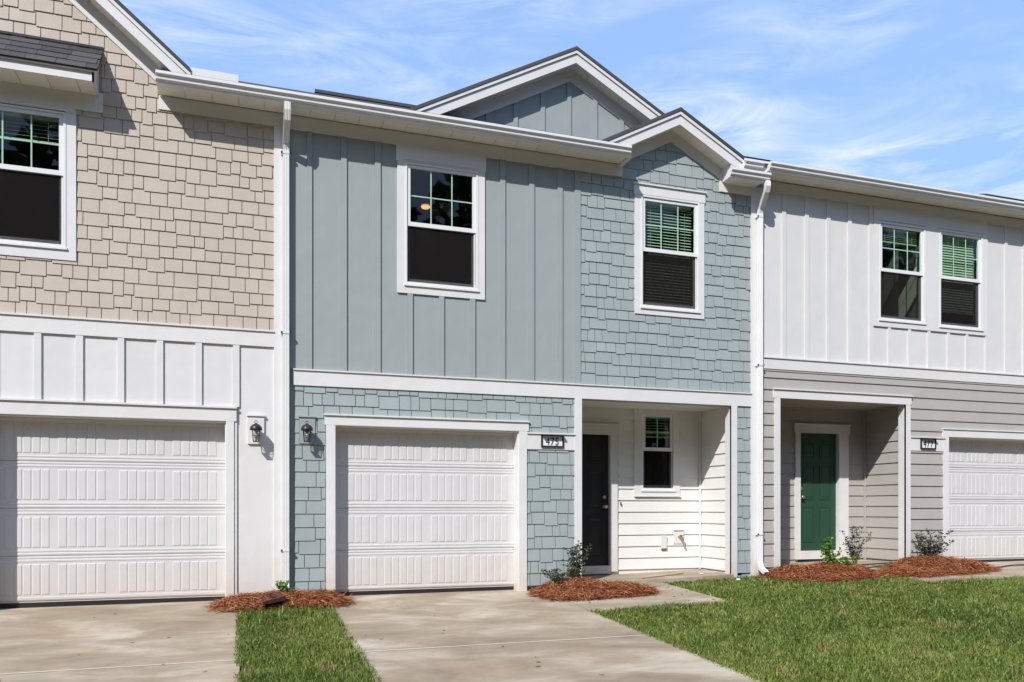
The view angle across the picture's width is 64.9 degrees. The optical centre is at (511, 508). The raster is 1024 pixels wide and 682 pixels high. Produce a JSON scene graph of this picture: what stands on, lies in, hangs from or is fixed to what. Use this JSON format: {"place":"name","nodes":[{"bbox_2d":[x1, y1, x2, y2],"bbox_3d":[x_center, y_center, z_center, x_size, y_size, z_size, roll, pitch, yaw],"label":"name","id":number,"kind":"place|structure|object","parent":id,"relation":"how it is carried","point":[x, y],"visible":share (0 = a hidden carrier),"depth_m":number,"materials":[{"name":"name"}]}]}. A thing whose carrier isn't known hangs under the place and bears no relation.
{"place":"outdoors","nodes":[
{"label":"outdoors","id":0,"kind":"place"},
{"bbox_2d":[0,601,239,681],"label":"driveway","id":1,"kind":"structure","parent":0,"point":[64,644],"depth_m":7.58,"materials":[{"name":"concrete"}]},
{"bbox_2d":[94,595,713,674],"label":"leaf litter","id":2,"kind":"object","parent":1,"relation":"on","point":[397,605],"visible":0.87,"depth_m":7.86,"materials":[{"name":"brown plant"}]},
{"bbox_2d":[230,603,381,681],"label":"grass","id":3,"kind":"structure","parent":0,"point":[312,643],"depth_m":7.43,"materials":[{"name":"green plant"}]},
{"bbox_2d":[333,590,760,681],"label":"driveway","id":4,"kind":"structure","parent":0,"point":[407,639],"depth_m":7.81,"materials":[{"name":"concrete"}]},
{"bbox_2d":[119,0,1023,199],"label":"sky","id":5,"kind":"structure","parent":0,"point":[921,92],"materials":[{"name":"blue"}]},
{"bbox_2d":[243,550,1007,680],"bbox_3d":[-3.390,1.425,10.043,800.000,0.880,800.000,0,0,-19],"label":"ground","id":6,"kind":"structure","parent":0,"point":[801,560],"depth_m":13.93,"materials":[{"name":"plant"}]},
{"bbox_2d":[0,0,291,608],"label":"townhouse","id":7,"kind":"structure","parent":6,"relation":"on","point":[145,332],"depth_m":9.72,"materials":[{"name":"beige paint"}]},
{"bbox_2d":[0,111,58,145],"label":"window blind","id":8,"kind":"object","parent":7,"relation":"attached to","point":[28,117],"depth_m":9.38,"materials":[{"name":"white plastic"}]},
{"bbox_2d":[0,103,66,249],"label":"window","id":9,"kind":"structure","parent":7,"relation":"in","point":[61,115],"depth_m":9.35,"materials":[{"name":"white plastic"}]},
{"bbox_2d":[0,416,224,608],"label":"garage door","id":10,"kind":"structure","parent":7,"relation":"in","point":[93,511],"depth_m":9.73,"materials":[{"name":"white metal"}]},
{"bbox_2d":[250,421,261,441],"bbox_3d":[-3.170,-0.953,9.979,0.152,0.266,0.191,0,0,-19],"label":"wall lamp","id":11,"kind":"object","parent":7,"relation":"attached to","point":[255,427],"visible":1,"depth_m":9.93,"materials":[{"name":"black metal"}]},
{"bbox_2d":[203,587,356,613],"bbox_3d":[-2.793,1.105,9.824,1.833,0.312,1.075,0,0,-19],"label":"mulch bed","id":12,"kind":"object","parent":6,"relation":"on","point":[295,597],"visible":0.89,"depth_m":9.65,"materials":[{"name":"brown wood"}]},
{"bbox_2d":[255,593,284,604],"bbox_3d":[-2.904,1.074,9.568,0.341,0.096,0.301,0,0,43],"label":"splash block","id":13,"kind":"object","parent":12,"relation":"on","point":[278,599],"depth_m":9.49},
{"bbox_2d":[275,580,294,592],"bbox_3d":[-2.805,0.982,9.854,0.224,0.238,0.251,0,0,18],"label":"seedling","id":14,"kind":"object","parent":12,"relation":"on","point":[283,586],"visible":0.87,"depth_m":9.85,"materials":[{"name":"green plant"}]},
{"bbox_2d":[278,46,771,595],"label":"townhouse","id":15,"kind":"structure","parent":6,"relation":"on","point":[474,332],"depth_m":11.31,"materials":[{"name":"blue paint"}]},
{"bbox_2d":[301,421,312,441],"bbox_3d":[-2.591,-0.968,10.178,0.152,0.266,0.191,0,0,-19],"label":"wall lamp","id":16,"kind":"object","parent":15,"relation":"attached to","point":[306,427],"visible":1,"depth_m":10.13,"materials":[{"name":"black metal"}]},
{"bbox_2d":[336,427,513,595],"bbox_3d":[-1.160,0.026,10.999,2.569,2.298,0.055,0,0,-19],"label":"garage door","id":17,"kind":"structure","parent":15,"relation":"in","point":[418,511],"depth_m":10.96,"materials":[{"name":"white metal"}]},
{"bbox_2d":[421,202,429,208],"bbox_3d":[-1.376,-4.809,12.834,0.160,0.082,0.160,0,0,-19],"label":"ceiling light","id":18,"kind":"object","parent":15,"relation":"attached to","point":[425,205],"visible":0.92,"depth_m":12.79,"materials":[{"name":"glass"}]},
{"bbox_2d":[404,161,478,291],"bbox_3d":[-0.953,-3.775,10.876,1.032,1.650,0.120,0,0,-19],"label":"window","id":19,"kind":"structure","parent":15,"relation":"in","point":[409,165],"depth_m":10.86,"materials":[{"name":"white plastic"}]},
{"bbox_2d":[541,434,564,446],"bbox_3d":[0.576,-0.951,11.310,0.335,0.182,0.075,0,0,-19],"label":"number sign","id":20,"kind":"object","parent":15,"relation":"attached to","point":[552,440],"visible":1,"depth_m":11.33,"materials":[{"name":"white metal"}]},
{"bbox_2d":[582,434,607,565],"bbox_3d":[1.154,-0.143,12.646,0.805,2.095,0.115,0,0,-19],"label":"front door","id":21,"kind":"structure","parent":15,"relation":"in","point":[594,447],"depth_m":12.71,"materials":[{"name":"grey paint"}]},
{"bbox_2d":[645,417,668,437],"bbox_3d":[2.321,-1.319,13.121,0.490,0.342,0.060,0,0,-19],"label":"window blind","id":22,"kind":"object","parent":15,"relation":"attached to","point":[665,418],"depth_m":13.12,"materials":[{"name":"white plastic"}]},
{"bbox_2d":[641,412,675,491],"bbox_3d":[2.349,-0.909,13.046,0.628,1.282,0.120,0,0,-19],"label":"window","id":23,"kind":"structure","parent":15,"relation":"in","point":[670,487],"depth_m":13.07,"materials":[{"name":"white plastic"}]},
{"bbox_2d":[644,201,690,305],"bbox_3d":[2.314,-3.774,12.063,0.820,1.532,0.060,0,0,-19],"label":"window blind","id":24,"kind":"object","parent":15,"relation":"attached to","point":[667,206],"depth_m":12.07,"materials":[{"name":"white plastic"}]},
{"bbox_2d":[640,194,700,312],"bbox_3d":[2.323,-3.767,12.035,1.022,1.696,0.220,0,0,-19],"label":"window","id":25,"kind":"structure","parent":15,"relation":"in","point":[695,255],"depth_m":12.00,"materials":[{"name":"white plastic"}]},
{"bbox_2d":[526,575,662,601],"bbox_3d":[1.099,1.081,11.018,1.924,0.361,1.264,0,0,-19],"label":"mulch bed","id":26,"kind":"object","parent":6,"relation":"on","point":[580,588],"visible":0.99,"depth_m":10.69,"materials":[{"name":"brown wood"}]},
{"bbox_2d":[540,568,571,583],"bbox_3d":[0.637,0.959,10.895,0.489,0.298,0.341,0,0,21],"label":"shrub","id":27,"kind":"object","parent":26,"relation":"on","point":[554,577],"visible":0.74,"depth_m":10.88,"materials":[{"name":"green plant"}]},
{"bbox_2d":[561,540,591,578],"bbox_3d":[0.892,0.750,11.046,0.368,0.628,0.312,0,0,-38],"label":"shrub","id":28,"kind":"object","parent":26,"relation":"on","point":[576,571],"visible":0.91,"depth_m":11.02,"materials":[{"name":"green plant"}]},
{"bbox_2d":[582,569,732,583],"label":"porch floor","id":29,"kind":"structure","parent":6,"relation":"on","point":[691,575],"depth_m":12.24,"materials":[{"name":"concrete"}]},
{"bbox_2d":[642,573,682,578],"bbox_3d":[2.318,1.025,12.236,0.967,0.038,0.061,0,0,-40],"label":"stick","id":30,"kind":"object","parent":29,"relation":"on","point":[663,575],"visible":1,"depth_m":12.22,"materials":[{"name":"concrete"}]},
{"bbox_2d":[586,574,1023,681],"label":"grass","id":31,"kind":"structure","parent":6,"relation":"on","point":[886,629],"depth_m":8.55,"materials":[{"name":"green plant"}]},
{"bbox_2d":[756,560,890,582],"bbox_3d":[4.717,0.967,12.208,1.992,0.370,1.462,0,0,-19],"label":"mulch bed","id":32,"kind":"object","parent":6,"relation":"on","point":[833,571],"visible":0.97,"depth_m":11.96,"materials":[{"name":"brown wood"}]},
{"bbox_2d":[819,537,842,563],"bbox_3d":[4.899,0.678,12.367,0.341,0.485,0.312,0,0,-19],"label":"shrub","id":33,"kind":"object","parent":32,"relation":"on","point":[828,556],"visible":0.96,"depth_m":12.34,"materials":[{"name":"green plant"}]},
{"bbox_2d":[840,555,856,564],"bbox_3d":[5.121,0.821,12.270,0.263,0.210,0.250,0,0,27],"label":"shrub","id":34,"kind":"object","parent":32,"relation":"on","point":[846,561],"visible":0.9,"depth_m":12.25,"materials":[{"name":"green plant"}]},
{"bbox_2d":[841,526,871,562],"bbox_3d":[5.370,0.587,12.579,0.511,0.634,0.299,0,0,18],"label":"shrub","id":35,"kind":"object","parent":32,"relation":"on","point":[854,551],"visible":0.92,"depth_m":12.58,"materials":[{"name":"green plant"}]},
{"bbox_2d":[780,560,889,567],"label":"porch floor","id":36,"kind":"structure","parent":6,"relation":"on","point":[858,562],"depth_m":13.65,"materials":[{"name":"concrete"}]},
{"bbox_2d":[862,562,891,564],"bbox_3d":[5.227,0.918,12.940,2.419,0.076,0.195,0,0,-13],"label":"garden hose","id":37,"kind":"object","parent":36,"relation":"on","point":[877,563],"visible":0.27,"depth_m":13.06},
{"bbox_2d":[742,156,1023,569],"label":"townhouse","id":38,"kind":"structure","parent":6,"relation":"on","point":[878,363],"depth_m":13.60,"materials":[{"name":"white paint"}]},
{"bbox_2d":[801,433,835,550],"bbox_3d":[5.332,-0.295,14.066,0.811,2.060,0.115,0,0,-19],"label":"front door","id":39,"kind":"structure","parent":38,"relation":"in","point":[818,450],"depth_m":14.09,"materials":[{"name":"green paint"}]},
{"bbox_2d":[882,228,916,246],"bbox_3d":[6.421,-4.524,13.450,0.810,0.232,0.060,0,0,-19],"label":"window blind","id":40,"kind":"object","parent":38,"relation":"attached to","point":[887,230],"depth_m":13.46,"materials":[{"name":"white plastic"}]},
{"bbox_2d":[879,221,926,324],"bbox_3d":[6.431,-3.890,13.421,1.001,1.660,0.220,0,0,-19],"label":"window","id":41,"kind":"structure","parent":38,"relation":"in","point":[920,274],"depth_m":13.41,"materials":[{"name":"white plastic"}]},
{"bbox_2d":[920,438,937,448],"bbox_3d":[6.978,-1.087,13.472,0.320,0.190,0.075,0,0,-19],"label":"number sign","id":42,"kind":"object","parent":38,"relation":"attached to","point":[927,443],"visible":1,"depth_m":13.48,"materials":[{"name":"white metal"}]},
{"bbox_2d":[941,235,973,314],"bbox_3d":[7.620,-3.999,13.854,0.800,1.302,0.060,0,0,-19],"label":"window blind","id":43,"kind":"object","parent":38,"relation":"attached to","point":[956,239],"depth_m":13.87,"materials":[{"name":"white plastic"}]},
{"bbox_2d":[939,229,983,330],"bbox_3d":[7.629,-3.885,13.826,0.994,1.690,0.220,0,0,-19],"label":"window","id":44,"kind":"structure","parent":38,"relation":"in","point":[978,281],"depth_m":13.85,"materials":[{"name":"white plastic"}]},
{"bbox_2d":[949,439,1023,561],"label":"garage door","id":45,"kind":"structure","parent":38,"relation":"in","point":[986,477],"depth_m":14.19,"materials":[{"name":"white metal"}]},
{"bbox_2d":[873,554,1002,578],"bbox_3d":[6.715,0.907,12.775,2.565,0.384,1.478,0,0,-19],"label":"mulch bed","id":46,"kind":"object","parent":6,"relation":"on","point":[924,566],"visible":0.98,"depth_m":12.44,"materials":[{"name":"brown wood"}]},
{"bbox_2d":[912,528,953,555],"bbox_3d":[6.659,0.593,12.993,0.770,0.547,0.554,0,0,-19],"label":"shrub","id":47,"kind":"object","parent":46,"relation":"on","point":[926,548],"visible":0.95,"depth_m":12.89,"materials":[{"name":"green plant"}]},
{"bbox_2d":[566,583,728,611],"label":"walkway","id":48,"kind":"structure","parent":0,"point":[680,594],"depth_m":10.42,"materials":[{"name":"concrete"}]},
{"bbox_2d":[868,567,1009,581],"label":"walkway","id":49,"kind":"structure","parent":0,"point":[937,578],"depth_m":11.97,"materials":[{"name":"concrete"}]},
{"bbox_2d":[983,561,1023,577],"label":"driveway","id":50,"kind":"structure","parent":0,"point":[1009,571],"depth_m":13.17,"materials":[{"name":"concrete"}]},
{"bbox_2d":[992,564,1023,567],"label":"garden hose","id":51,"kind":"object","parent":50,"relation":"on","point":[1009,565],"visible":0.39,"depth_m":13.51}
]}

